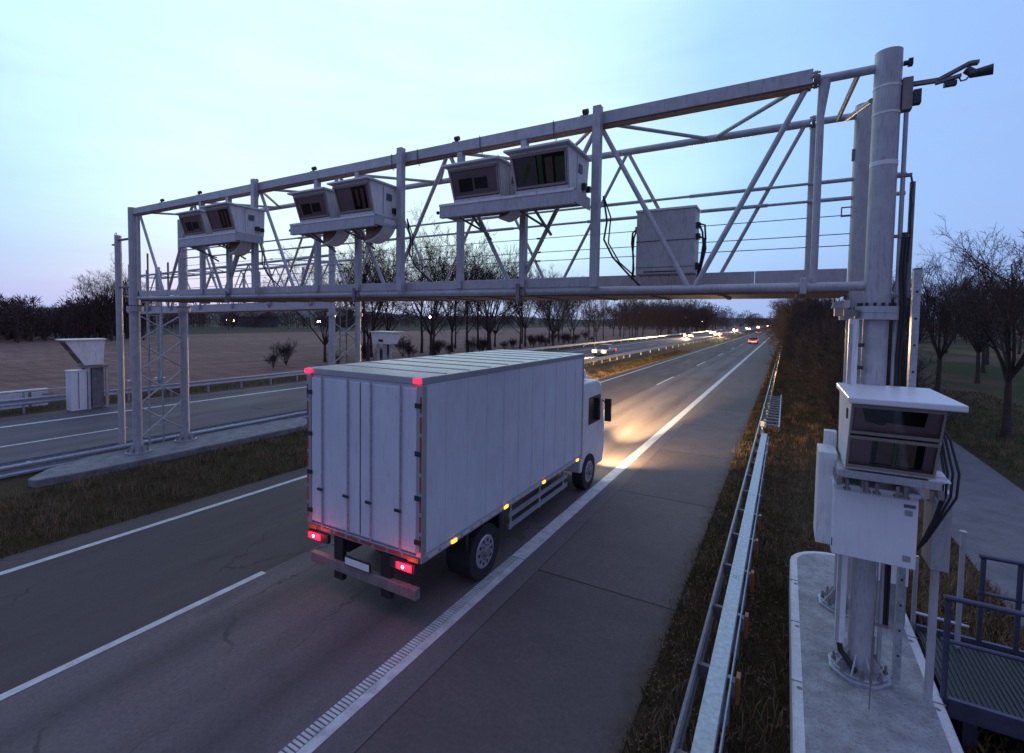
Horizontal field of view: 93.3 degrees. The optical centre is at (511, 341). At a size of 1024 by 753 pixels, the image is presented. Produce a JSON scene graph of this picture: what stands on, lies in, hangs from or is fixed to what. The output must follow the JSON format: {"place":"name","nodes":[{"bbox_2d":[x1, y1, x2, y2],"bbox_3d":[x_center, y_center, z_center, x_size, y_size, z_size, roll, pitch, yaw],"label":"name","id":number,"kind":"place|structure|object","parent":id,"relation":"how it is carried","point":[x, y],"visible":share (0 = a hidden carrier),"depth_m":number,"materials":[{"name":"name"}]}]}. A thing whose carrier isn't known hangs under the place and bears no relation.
{"place":"outdoors","nodes":[
{"label":"outdoors","id":0,"kind":"place"},
{"bbox_2d":[0,326,768,463],"bbox_3d":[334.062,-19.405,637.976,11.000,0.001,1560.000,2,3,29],"label":"opposite motorway road","id":1,"kind":"structure","parent":0,"point":[215,411],"depth_m":21.55,"materials":[{"name":"grey asphalt"}]},
{"bbox_2d":[64,369,87,410],"bbox_3d":[-20.500,2.300,22.767,0.620,1.880,0.660,2,3,29],"label":"street cabinet","id":2,"kind":"object","parent":1,"relation":"on","point":[76,389],"visible":1,"depth_m":22.58,"materials":[{"name":"white metal"}]},
{"bbox_2d":[78,364,108,408],"bbox_3d":[-20.207,2.186,23.379,0.720,2.100,0.900,2,3,29],"label":"camera stand","id":3,"kind":"object","parent":1,"relation":"on","point":[95,385],"visible":0.87,"depth_m":23.28,"materials":[{"name":"metal"}]},
{"bbox_2d":[55,338,106,364],"bbox_3d":[-20.368,0.514,22.897,0.835,1.240,1.650,2,3,29],"label":"roadside camera housing","id":4,"kind":"object","parent":3,"relation":"on","point":[85,351],"visible":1,"depth_m":22.84,"materials":[{"name":"white metal"}]},
{"bbox_2d":[592,344,615,355],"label":"car","id":5,"kind":"object","parent":1,"relation":"on","point":[605,349],"visible":0.93,"depth_m":62.80,"materials":[{"name":"paint"}]},
{"bbox_2d":[0,329,771,752],"bbox_3d":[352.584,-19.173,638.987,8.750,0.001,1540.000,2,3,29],"label":"motorway road","id":6,"kind":"structure","parent":0,"point":[290,645],"depth_m":7.39,"materials":[{"name":"grey asphalt"}]},
{"bbox_2d":[0,327,770,752],"bbox_3d":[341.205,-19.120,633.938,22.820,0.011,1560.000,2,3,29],"label":"road marking","id":7,"kind":"object","parent":6,"relation":"on","point":[322,733],"visible":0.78,"depth_m":7.64,"materials":[{"name":"paint"}]},
{"bbox_2d":[305,349,611,600],"bbox_3d":[-0.323,2.211,11.219,2.840,3.753,8.510,2,3,29],"label":"box lorry","id":8,"kind":"object","parent":6,"relation":"on","point":[414,461],"visible":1,"depth_m":7.94,"materials":[{"name":"metal"}]},
{"bbox_2d":[307,376,360,534],"bbox_3d":[-2.921,1.821,7.863,1.223,2.480,0.078,2,3,29],"label":"rear door","id":9,"kind":"structure","parent":8,"relation":"in","point":[335,433],"depth_m":7.82,"materials":[{"name":"metal"}]},
{"bbox_2d":[361,381,421,552],"bbox_3d":[-1.836,1.865,7.250,1.223,2.480,0.078,2,3,29],"label":"rear door","id":10,"kind":"structure","parent":8,"relation":"in","point":[389,454],"depth_m":7.26,"materials":[{"name":"metal"}]},
{"bbox_2d":[0,314,1023,752],"bbox_3d":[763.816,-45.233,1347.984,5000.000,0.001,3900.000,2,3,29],"label":"ground","id":11,"kind":"structure","parent":0,"point":[216,352],"depth_m":35.69,"materials":[{"name":"brown soil"}]},
{"bbox_2d":[0,388,53,409],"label":"panel barrier","id":12,"kind":"object","parent":11,"relation":"on","point":[19,395],"visible":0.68,"depth_m":22.67,"materials":[{"name":"grey metal"}]},
{"bbox_2d":[0,285,155,342],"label":"dark wood","id":13,"kind":"object","parent":11,"relation":"on","point":[14,318],"visible":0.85,"depth_m":80.28,"materials":[{"name":"brown plant"}]},
{"bbox_2d":[59,253,145,340],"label":"bare tree","id":14,"kind":"object","parent":11,"relation":"on","point":[102,302],"visible":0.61,"depth_m":78.85,"materials":[{"name":"brown plant"}]},
{"bbox_2d":[77,265,149,322],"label":"bare tree","id":15,"kind":"object","parent":11,"relation":"on","point":[111,288],"visible":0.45,"depth_m":80.97,"materials":[{"name":"brown plant"}]},
{"bbox_2d":[112,233,128,444],"bbox_3d":[-11.300,0.310,14.121,1.130,6.957,0.170,2,3,29],"label":"equipment mast","id":16,"kind":"object","parent":11,"relation":"on","point":[117,245],"visible":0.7,"depth_m":14.19,"materials":[{"name":"grey metal"}]},
{"bbox_2d":[127,247,362,393],"bbox_3d":[-14.613,-0.754,24.930,17.800,8.000,2.000,2,3,29],"label":"toll gantry","id":17,"kind":"object","parent":11,"relation":"on","point":[233,307],"visible":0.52,"depth_m":22.54,"materials":[{"name":"grey metal"}]},
{"bbox_2d":[225,312,277,326],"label":"trees","id":18,"kind":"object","parent":11,"relation":"on","point":[243,319],"depth_m":190.09,"materials":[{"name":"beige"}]},
{"bbox_2d":[269,338,298,365],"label":"bare bush","id":19,"kind":"object","parent":11,"relation":"on","point":[287,351],"visible":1,"depth_m":44.18,"materials":[{"name":"brown plant"}]},
{"bbox_2d":[261,242,377,361],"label":"bare tree","id":20,"kind":"object","parent":11,"relation":"on","point":[325,336],"visible":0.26,"depth_m":48.31,"materials":[{"name":"brown plant"}]},
{"bbox_2d":[123,301,551,328],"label":"distant wood","id":21,"kind":"object","parent":11,"relation":"on","point":[201,317],"visible":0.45,"depth_m":192.09,"materials":[{"name":"brown plant"}]},
{"bbox_2d":[0,350,692,557],"bbox_3d":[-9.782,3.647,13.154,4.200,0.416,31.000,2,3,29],"label":"reservation bank","id":22,"kind":"structure","parent":11,"relation":"on","point":[9,485],"depth_m":12.01,"materials":[{"name":"green plant"}]},
{"bbox_2d":[28,417,306,487],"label":"concrete island","id":23,"kind":"structure","parent":22,"relation":"on","point":[114,461],"depth_m":14.06,"materials":[{"name":"grey concrete"}]},
{"bbox_2d":[124,46,906,691],"bbox_3d":[-3.074,-0.034,10.280,18.061,7.041,2.032,2,3,29],"label":"toll gantry","id":24,"kind":"object","parent":23,"relation":"on","point":[862,280],"visible":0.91,"depth_m":7.00,"materials":[{"name":"grey metal"}]},
{"bbox_2d":[178,231,263,261],"bbox_3d":[-6.645,-2.097,10.956,2.334,0.499,0.642,2,3,29],"label":"sensor shelf","id":25,"kind":"object","parent":24,"relation":"attached to","point":[204,242],"visible":1,"depth_m":10.59,"materials":[{"name":"grey metal"}]},
{"bbox_2d":[173,209,212,236],"bbox_3d":[-7.040,-2.622,11.138,1.010,0.548,0.900,2,3,29],"label":"camera housing","id":26,"kind":"object","parent":25,"relation":"on","point":[195,222],"visible":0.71,"depth_m":10.82,"materials":[{"name":"white metal"}]},
{"bbox_2d":[179,214,204,234],"bbox_3d":[-7.193,-2.617,10.877,0.842,0.393,0.144,2,3,29],"label":"window","id":27,"kind":"structure","parent":26,"relation":"in","point":[191,224],"depth_m":10.89,"materials":[{"name":"black glass"}]},
{"bbox_2d":[199,201,265,235],"bbox_3d":[-6.081,-2.605,10.588,1.020,0.593,0.914,2,3,29],"label":"camera housing","id":28,"kind":"object","parent":25,"relation":"on","point":[223,217],"visible":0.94,"depth_m":10.36,"materials":[{"name":"white metal"}]},
{"bbox_2d":[205,206,233,230],"bbox_3d":[-6.235,-2.601,10.327,0.851,0.428,0.154,2,3,29],"label":"window","id":29,"kind":"structure","parent":28,"relation":"in","point":[221,219],"depth_m":10.34,"materials":[{"name":"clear glass"}]},
{"bbox_2d":[228,240,252,255],"bbox_3d":[-5.955,-2.094,10.634,0.450,0.382,0.302,2,3,29],"label":"antenna hood","id":30,"kind":"object","parent":25,"relation":"attached to","point":[242,248],"visible":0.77,"depth_m":10.57,"materials":[{"name":"plastic"}]},
{"bbox_2d":[289,213,395,252],"bbox_3d":[-3.165,-1.955,8.989,2.294,0.499,0.642,2,3,29],"label":"sensor shelf","id":31,"kind":"object","parent":24,"relation":"attached to","point":[316,228],"visible":0.98,"depth_m":8.67,"materials":[{"name":"grey metal"}]},
{"bbox_2d":[287,187,339,222],"bbox_3d":[-3.534,-2.479,9.156,1.010,0.548,0.900,2,3,29],"label":"camera housing","id":32,"kind":"object","parent":31,"relation":"on","point":[315,204],"visible":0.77,"depth_m":8.85,"materials":[{"name":"white metal"}]},
{"bbox_2d":[293,192,328,219],"bbox_3d":[-3.687,-2.474,8.895,0.842,0.393,0.144,2,3,29],"label":"window","id":33,"kind":"structure","parent":32,"relation":"in","point":[315,206],"depth_m":8.90,"materials":[{"name":"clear glass"}]},
{"bbox_2d":[322,229,350,246],"bbox_3d":[-3.312,-1.996,9.140,0.425,0.362,0.302,2,3,29],"label":"antenna hood","id":34,"kind":"object","parent":31,"relation":"attached to","point":[335,238],"visible":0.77,"depth_m":9.08,"materials":[{"name":"plastic"}]},
{"bbox_2d":[327,176,395,218],"bbox_3d":[-2.588,-2.463,8.613,0.990,0.593,0.914,2,3,29],"label":"camera housing","id":35,"kind":"object","parent":31,"relation":"on","point":[362,195],"visible":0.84,"depth_m":8.36,"materials":[{"name":"white metal"}]},
{"bbox_2d":[333,182,372,213],"bbox_3d":[-2.742,-2.459,8.352,0.823,0.428,0.154,2,3,29],"label":"window","id":36,"kind":"structure","parent":35,"relation":"in","point":[353,198],"depth_m":8.36,"materials":[{"name":"black glass"}]},
{"bbox_2d":[365,218,395,243],"bbox_3d":[-2.327,-1.946,8.583,0.450,0.382,0.302,2,3,29],"label":"antenna hood","id":37,"kind":"object","parent":31,"relation":"attached to","point":[378,234],"visible":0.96,"depth_m":8.51,"materials":[{"name":"plastic"}]},
{"bbox_2d":[436,187,589,240],"bbox_3d":[-0.041,-1.827,7.223,2.314,0.499,0.642,2,3,29],"label":"sensor shelf","id":38,"kind":"object","parent":24,"relation":"attached to","point":[535,202],"visible":1,"depth_m":6.93,"materials":[{"name":"grey metal"}]},
{"bbox_2d":[441,155,515,202],"bbox_3d":[-0.402,-2.351,7.386,1.010,0.548,0.900,2,3,29],"label":"camera housing","id":39,"kind":"object","parent":38,"relation":"on","point":[484,178],"visible":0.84,"depth_m":7.10,"materials":[{"name":"white metal"}]},
{"bbox_2d":[449,163,499,198],"bbox_3d":[-0.555,-2.346,7.125,0.842,0.393,0.144,2,3,29],"label":"window","id":40,"kind":"structure","parent":39,"relation":"in","point":[481,180],"depth_m":7.12,"materials":[{"name":"black glass"}]},
{"bbox_2d":[503,139,591,195],"bbox_3d":[0.526,-2.336,6.853,0.990,0.593,0.914,2,3,29],"label":"camera housing","id":41,"kind":"object","parent":38,"relation":"on","point":[554,165],"visible":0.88,"depth_m":6.60,"materials":[{"name":"white metal"}]},
{"bbox_2d":[511,147,567,189],"bbox_3d":[0.374,-2.332,6.595,0.823,0.428,0.161,2,3,29],"label":"window","id":42,"kind":"structure","parent":41,"relation":"in","point":[539,170],"depth_m":6.60,"materials":[{"name":"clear glass"}]},
{"bbox_2d":[631,205,706,279],"bbox_3d":[2.350,-1.452,7.286,1.106,1.020,0.409,2,3,29],"label":"control cabinet","id":43,"kind":"object","parent":24,"relation":"attached to","point":[679,227],"visible":0.91,"depth_m":7.10,"materials":[{"name":"grey metal"}]},
{"bbox_2d":[831,295,849,315],"bbox_3d":[4.106,-0.444,6.052,0.180,0.260,0.200,2,3,29],"label":"box antenna","id":44,"kind":"object","parent":24,"relation":"attached to","point":[839,307],"visible":0.95,"depth_m":5.99,"materials":[{"name":"white plastic"}]},
{"bbox_2d":[834,310,864,672],"bbox_3d":[3.825,1.700,5.462,0.284,4.098,0.139,2,3,29],"label":"cable duct","id":45,"kind":"object","parent":24,"relation":"attached to","point":[853,345],"visible":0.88,"depth_m":5.50,"materials":[{"name":"grey metal"}]},
{"bbox_2d":[833,455,950,503],"bbox_3d":[3.827,1.341,4.976,0.870,0.274,0.860,2,3,29],"label":"mounting bracket","id":46,"kind":"object","parent":24,"relation":"attached to","point":[904,484],"visible":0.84,"depth_m":4.64,"materials":[{"name":"grey metal"}]},
{"bbox_2d":[829,475,920,709],"bbox_3d":[3.651,2.615,4.960,0.704,2.325,0.293,2,3,29],"label":"switch cabinet","id":47,"kind":"object","parent":46,"relation":"attached to","point":[882,527],"visible":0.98,"depth_m":4.82,"materials":[{"name":"white metal"}]},
{"bbox_2d":[813,429,837,544],"bbox_3d":[3.538,1.612,5.449,0.190,1.150,0.560,2,3,29],"label":"side cabinet","id":48,"kind":"object","parent":47,"relation":"attached to","point":[827,456],"visible":0.79,"depth_m":5.24,"materials":[{"name":"white metal"}]},
{"bbox_2d":[836,382,968,479],"bbox_3d":[3.773,0.888,4.823,0.835,0.760,1.270,2,3,29],"label":"roadside camera housing","id":49,"kind":"object","parent":46,"relation":"on","point":[897,430],"visible":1,"depth_m":4.53,"materials":[{"name":"white metal"}]},
{"bbox_2d":[845,434,940,477],"bbox_3d":[3.591,1.084,4.590,0.683,0.343,0.216,2,3,29],"label":"window","id":50,"kind":"structure","parent":49,"relation":"in","point":[915,458],"depth_m":4.58,"materials":[{"name":"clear glass"}]},
{"bbox_2d":[849,404,947,442],"bbox_3d":[3.523,0.746,4.447,0.683,0.301,0.198,2,3,29],"label":"window","id":51,"kind":"structure","parent":49,"relation":"in","point":[884,421],"depth_m":4.44,"materials":[{"name":"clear glass"}]},
{"bbox_2d":[916,430,960,551],"bbox_3d":[4.120,1.401,4.680,0.195,1.411,0.312,0,3,-23],"label":"cable bundle","id":52,"kind":"object","parent":49,"relation":"attached to","point":[937,519],"visible":0.66,"depth_m":4.61,"materials":[{"name":"black rubber"}]},
{"bbox_2d":[875,112,915,667],"bbox_3d":[4.228,0.631,5.344,0.185,6.180,0.132,2,3,29],"label":"cable mast","id":53,"kind":"object","parent":24,"relation":"attached to","point":[903,265],"visible":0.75,"depth_m":5.26,"materials":[{"name":"grey paint"}]},
{"bbox_2d":[869,57,993,168],"bbox_3d":[4.401,-2.457,5.113,0.970,1.115,0.269,2,3,29],"label":"surveillance camera","id":54,"kind":"object","parent":24,"relation":"attached to","point":[910,97],"visible":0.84,"depth_m":5.12,"materials":[{"name":"metal"}]},
{"bbox_2d":[308,233,424,356],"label":"bare tree","id":55,"kind":"object","parent":11,"relation":"on","point":[370,348],"visible":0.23,"depth_m":55.30,"materials":[{"name":"brown plant"}]},
{"bbox_2d":[328,233,405,358],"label":"bare tree","id":56,"kind":"object","parent":11,"relation":"on","point":[363,318],"visible":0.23,"depth_m":52.04,"materials":[{"name":"brown plant"}]},
{"bbox_2d":[0,327,742,413],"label":"guardrail","id":57,"kind":"object","parent":11,"relation":"on","point":[23,401],"visible":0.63,"depth_m":27.94,"materials":[{"name":"metal"}]},
{"bbox_2d":[327,244,416,360],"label":"bare tree","id":58,"kind":"object","parent":11,"relation":"on","point":[365,281],"visible":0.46,"depth_m":50.01,"materials":[{"name":"brown plant"}]},
{"bbox_2d":[0,328,758,479],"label":"guardrail","id":59,"kind":"object","parent":11,"relation":"on","point":[24,467],"visible":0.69,"depth_m":14.38,"materials":[{"name":"metal"}]},
{"bbox_2d":[368,254,425,351],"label":"bare tree","id":60,"kind":"object","parent":11,"relation":"on","point":[387,326],"visible":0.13,"depth_m":60.01,"materials":[{"name":"brown plant"}]},
{"bbox_2d":[405,233,448,352],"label":"bare tree","id":61,"kind":"object","parent":11,"relation":"on","point":[421,345],"visible":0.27,"depth_m":62.72,"materials":[{"name":"brown plant"}]},
{"bbox_2d":[369,202,485,354],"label":"bare tree","id":62,"kind":"object","parent":11,"relation":"on","point":[430,332],"visible":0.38,"depth_m":58.56,"materials":[{"name":"brown plant"}]},
{"bbox_2d":[407,220,461,355],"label":"bare tree","id":63,"kind":"object","parent":11,"relation":"on","point":[434,308],"visible":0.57,"depth_m":55.58,"materials":[{"name":"brown plant"}]},
{"bbox_2d":[417,252,489,350],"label":"bare tree","id":64,"kind":"object","parent":11,"relation":"on","point":[451,324],"visible":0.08,"depth_m":65.34,"materials":[{"name":"brown plant"}]},
{"bbox_2d":[445,232,496,352],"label":"bare tree","id":65,"kind":"object","parent":11,"relation":"on","point":[471,303],"visible":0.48,"depth_m":62.38,"materials":[{"name":"brown plant"}]},
{"bbox_2d":[444,220,535,350],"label":"bare tree","id":66,"kind":"object","parent":11,"relation":"on","point":[490,328],"visible":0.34,"depth_m":67.80,"materials":[{"name":"brown plant"}]},
{"bbox_2d":[463,246,518,349],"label":"bare tree","id":67,"kind":"object","parent":11,"relation":"on","point":[494,302],"visible":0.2,"depth_m":70.35,"materials":[{"name":"brown plant"}]},
{"bbox_2d":[469,266,533,346],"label":"bare tree","id":68,"kind":"object","parent":11,"relation":"on","point":[495,330],"visible":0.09,"depth_m":79.48,"materials":[{"name":"brown plant"}]},
{"bbox_2d":[0,366,1023,752],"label":"dead stalks","id":69,"kind":"object","parent":11,"relation":"on","point":[968,586],"visible":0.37,"depth_m":9.93,"materials":[{"name":"brown plant"}]},
{"bbox_2d":[499,264,534,348],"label":"bare tree","id":70,"kind":"object","parent":11,"relation":"on","point":[520,321],"visible":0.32,"depth_m":74.91,"materials":[{"name":"brown plant"}]},
{"bbox_2d":[493,262,557,345],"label":"bare tree","id":71,"kind":"object","parent":11,"relation":"on","point":[525,324],"visible":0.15,"depth_m":81.73,"materials":[{"name":"brown plant"}]},
{"bbox_2d":[355,383,725,752],"bbox_3d":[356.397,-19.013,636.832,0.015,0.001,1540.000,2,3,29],"label":"road joint","id":72,"kind":"object","parent":11,"relation":"on","point":[512,595],"depth_m":6.98,"materials":[{"name":"black rubber"}]},
{"bbox_2d":[526,262,588,345],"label":"bare tree","id":73,"kind":"object","parent":11,"relation":"on","point":[567,304],"visible":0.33,"depth_m":84.63,"materials":[{"name":"brown plant"}]},
{"bbox_2d":[554,300,602,343],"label":"bare tree","id":74,"kind":"object","parent":11,"relation":"on","point":[574,305],"visible":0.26,"depth_m":94.51,"materials":[{"name":"brown plant"}]},
{"bbox_2d":[621,300,662,337],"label":"bare tree","id":75,"kind":"object","parent":11,"relation":"on","point":[638,307],"visible":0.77,"depth_m":131.18,"materials":[{"name":"brown plant"}]},
{"bbox_2d":[641,302,673,335],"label":"bare tree","id":76,"kind":"object","parent":11,"relation":"on","point":[662,311],"visible":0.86,"depth_m":149.94,"materials":[{"name":"brown plant"}]},
{"bbox_2d":[605,299,738,330],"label":"roadside wood","id":77,"kind":"object","parent":11,"relation":"on","point":[721,317],"visible":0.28,"depth_m":275.37,"materials":[{"name":"brown plant"}]},
{"bbox_2d":[670,427,769,752],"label":"guardrail","id":78,"kind":"object","parent":11,"relation":"on","point":[714,712],"visible":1,"depth_m":6.25,"materials":[{"name":"metal"}]},
{"bbox_2d":[735,309,770,327],"bbox_3d":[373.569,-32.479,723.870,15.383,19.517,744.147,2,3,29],"label":"roadside wood","id":79,"kind":"object","parent":11,"relation":"on","point":[749,320],"visible":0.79,"depth_m":487.34,"materials":[{"name":"brown plant"}]},
{"bbox_2d":[758,346,781,433],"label":"guardrail","id":80,"kind":"object","parent":11,"relation":"on","point":[768,407],"visible":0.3,"depth_m":22.82,"materials":[{"name":"metal"}]},
{"bbox_2d":[764,322,839,401],"bbox_3d":[17.705,1.228,27.552,5.150,4.982,5.392,0,3,-23],"label":"bare bush","id":81,"kind":"object","parent":11,"relation":"on","point":[795,358],"visible":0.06,"depth_m":28.29,"materials":[{"name":"brown plant"}]},
{"bbox_2d":[774,298,843,341],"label":"bare tree","id":82,"kind":"object","parent":11,"relation":"on","point":[804,311],"visible":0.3,"depth_m":40.41,"materials":[{"name":"brown plant"}]},
{"bbox_2d":[777,306,844,363],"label":"bare bush","id":83,"kind":"object","parent":11,"relation":"on","point":[784,324],"visible":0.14,"depth_m":40.46,"materials":[{"name":"brown plant"}]},
{"bbox_2d":[600,351,1023,752],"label":"verge grass","id":84,"kind":"structure","parent":11,"relation":"on","point":[982,732],"depth_m":8.85,"materials":[{"name":"green plant"}]},
{"bbox_2d":[765,327,889,422],"bbox_3d":[14.729,1.602,22.691,4.947,4.571,4.725,3,3,34],"label":"bare bush","id":85,"kind":"object","parent":11,"relation":"on","point":[807,352],"visible":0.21,"depth_m":22.51,"materials":[{"name":"brown plant"}]},
{"bbox_2d":[777,318,937,421],"bbox_3d":[13.567,1.448,19.686,5.564,5.141,5.315,0,3,-17],"label":"bare bush","id":86,"kind":"object","parent":11,"relation":"on","point":[841,347],"visible":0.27,"depth_m":19.48,"materials":[{"name":"brown plant"}]},
{"bbox_2d":[792,308,929,367],"bbox_3d":[17.126,0.985,24.061,5.641,5.765,5.998,2,3,29],"label":"bare bush","id":87,"kind":"object","parent":11,"relation":"on","point":[828,326],"visible":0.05,"depth_m":23.35,"materials":[{"name":"brown plant"}]},
{"bbox_2d":[808,349,924,421],"bbox_3d":[13.177,2.079,17.892,3.872,3.957,4.116,1,3,6],"label":"bare bush","id":88,"kind":"object","parent":11,"relation":"on","point":[841,382],"visible":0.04,"depth_m":18.49,"materials":[{"name":"brown plant"}]},
{"bbox_2d":[789,551,963,752],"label":"concrete island","id":89,"kind":"structure","parent":11,"relation":"on","point":[830,712],"depth_m":5.21,"materials":[{"name":"concrete"}]},
{"bbox_2d":[891,268,921,680],"bbox_3d":[4.372,1.506,5.362,0.068,4.595,0.103,2,3,29],"label":"slotted rail","id":90,"kind":"object","parent":89,"relation":"on","point":[911,382],"visible":0.56,"depth_m":5.33,"materials":[{"name":"metal"}]},
{"bbox_2d":[921,486,952,706],"bbox_3d":[4.400,2.644,5.056,0.150,2.250,0.360,2,3,29],"label":"side cabinet","id":91,"kind":"object","parent":89,"relation":"on","point":[935,552],"visible":0.65,"depth_m":4.95,"materials":[{"name":"grey metal"}]},
{"bbox_2d":[875,563,908,626],"bbox_3d":[5.132,3.498,6.565,0.320,1.770,0.250,2,3,29],"label":"cable conduit","id":92,"kind":"object","parent":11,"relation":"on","point":[892,594],"visible":0.24,"depth_m":6.46,"materials":[{"name":"grey metal"}]},
{"bbox_2d":[813,353,981,444],"bbox_3d":[12.656,2.155,16.316,4.091,3.957,4.282,0,3,-23],"label":"bare bush","id":93,"kind":"object","parent":11,"relation":"on","point":[834,397],"visible":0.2,"depth_m":16.54,"materials":[{"name":"brown plant"}]},
{"bbox_2d":[786,289,1023,344],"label":"bank wood","id":94,"kind":"object","parent":11,"relation":"on","point":[966,338],"visible":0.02,"depth_m":132.27,"materials":[{"name":"brown plant"}]},
{"bbox_2d":[889,267,955,343],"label":"bare tree","id":95,"kind":"object","parent":11,"relation":"on","point":[920,326],"visible":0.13,"depth_m":46.51,"materials":[{"name":"brown plant"}]},
{"bbox_2d":[889,234,1023,392],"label":"bare tree","id":96,"kind":"object","parent":11,"relation":"on","point":[940,353],"visible":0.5,"depth_m":31.92,"materials":[{"name":"brown plant"}]},
{"bbox_2d":[911,530,1023,749],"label":"steel gangway","id":97,"kind":"object","parent":11,"relation":"on","point":[979,681],"visible":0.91,"depth_m":5.53,"materials":[{"name":"metal"}]},
{"bbox_2d":[923,265,1023,383],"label":"bare tree","id":98,"kind":"object","parent":11,"relation":"on","point":[978,347],"visible":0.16,"depth_m":38.66,"materials":[{"name":"brown plant"}]},
{"bbox_2d":[930,214,1023,438],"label":"bare tree","id":99,"kind":"object","parent":11,"relation":"on","point":[1010,369],"visible":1,"depth_m":19.90,"materials":[{"name":"brown plant"}]},
{"bbox_2d":[955,273,1022,372],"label":"bare tree","id":100,"kind":"object","parent":11,"relation":"on","point":[983,364],"visible":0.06,"depth_m":47.33,"materials":[{"name":"brown plant"}]},
{"bbox_3d":[-6.427,3.221,21.702,1.300,0.600,5.200,2,3,29],"label":"concrete island","id":101,"kind":"object","parent":11,"relation":"on","visible":0},
{"bbox_2d":[369,331,403,360],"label":"camera housing","id":102,"kind":"object","parent":101,"relation":"on","point":[385,338],"visible":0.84,"depth_m":23.42,"materials":[{"name":"white metal"}]},
{"bbox_2d":[0,0,1023,319],"label":"sky","id":103,"kind":"structure","parent":0,"point":[108,107],"materials":[{"name":"blue"}]},
{"bbox_2d":[29,307,1019,327],"bbox_3d":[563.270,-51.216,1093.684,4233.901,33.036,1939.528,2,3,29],"label":"hills","id":104,"kind":"structure","parent":0,"point":[305,313],"depth_m":1464.02,"materials":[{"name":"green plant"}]},
{"bbox_2d":[356,335,778,752],"bbox_3d":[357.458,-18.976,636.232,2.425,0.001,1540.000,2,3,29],"label":"hard shoulder road","id":105,"kind":"structure","parent":0,"point":[540,660],"depth_m":7.22,"materials":[{"name":"grey asphalt"}]},
{"bbox_2d":[915,437,1023,626],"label":"service path","id":106,"kind":"structure","parent":0,"point":[988,512],"depth_m":11.64,"materials":[{"name":"concrete"}]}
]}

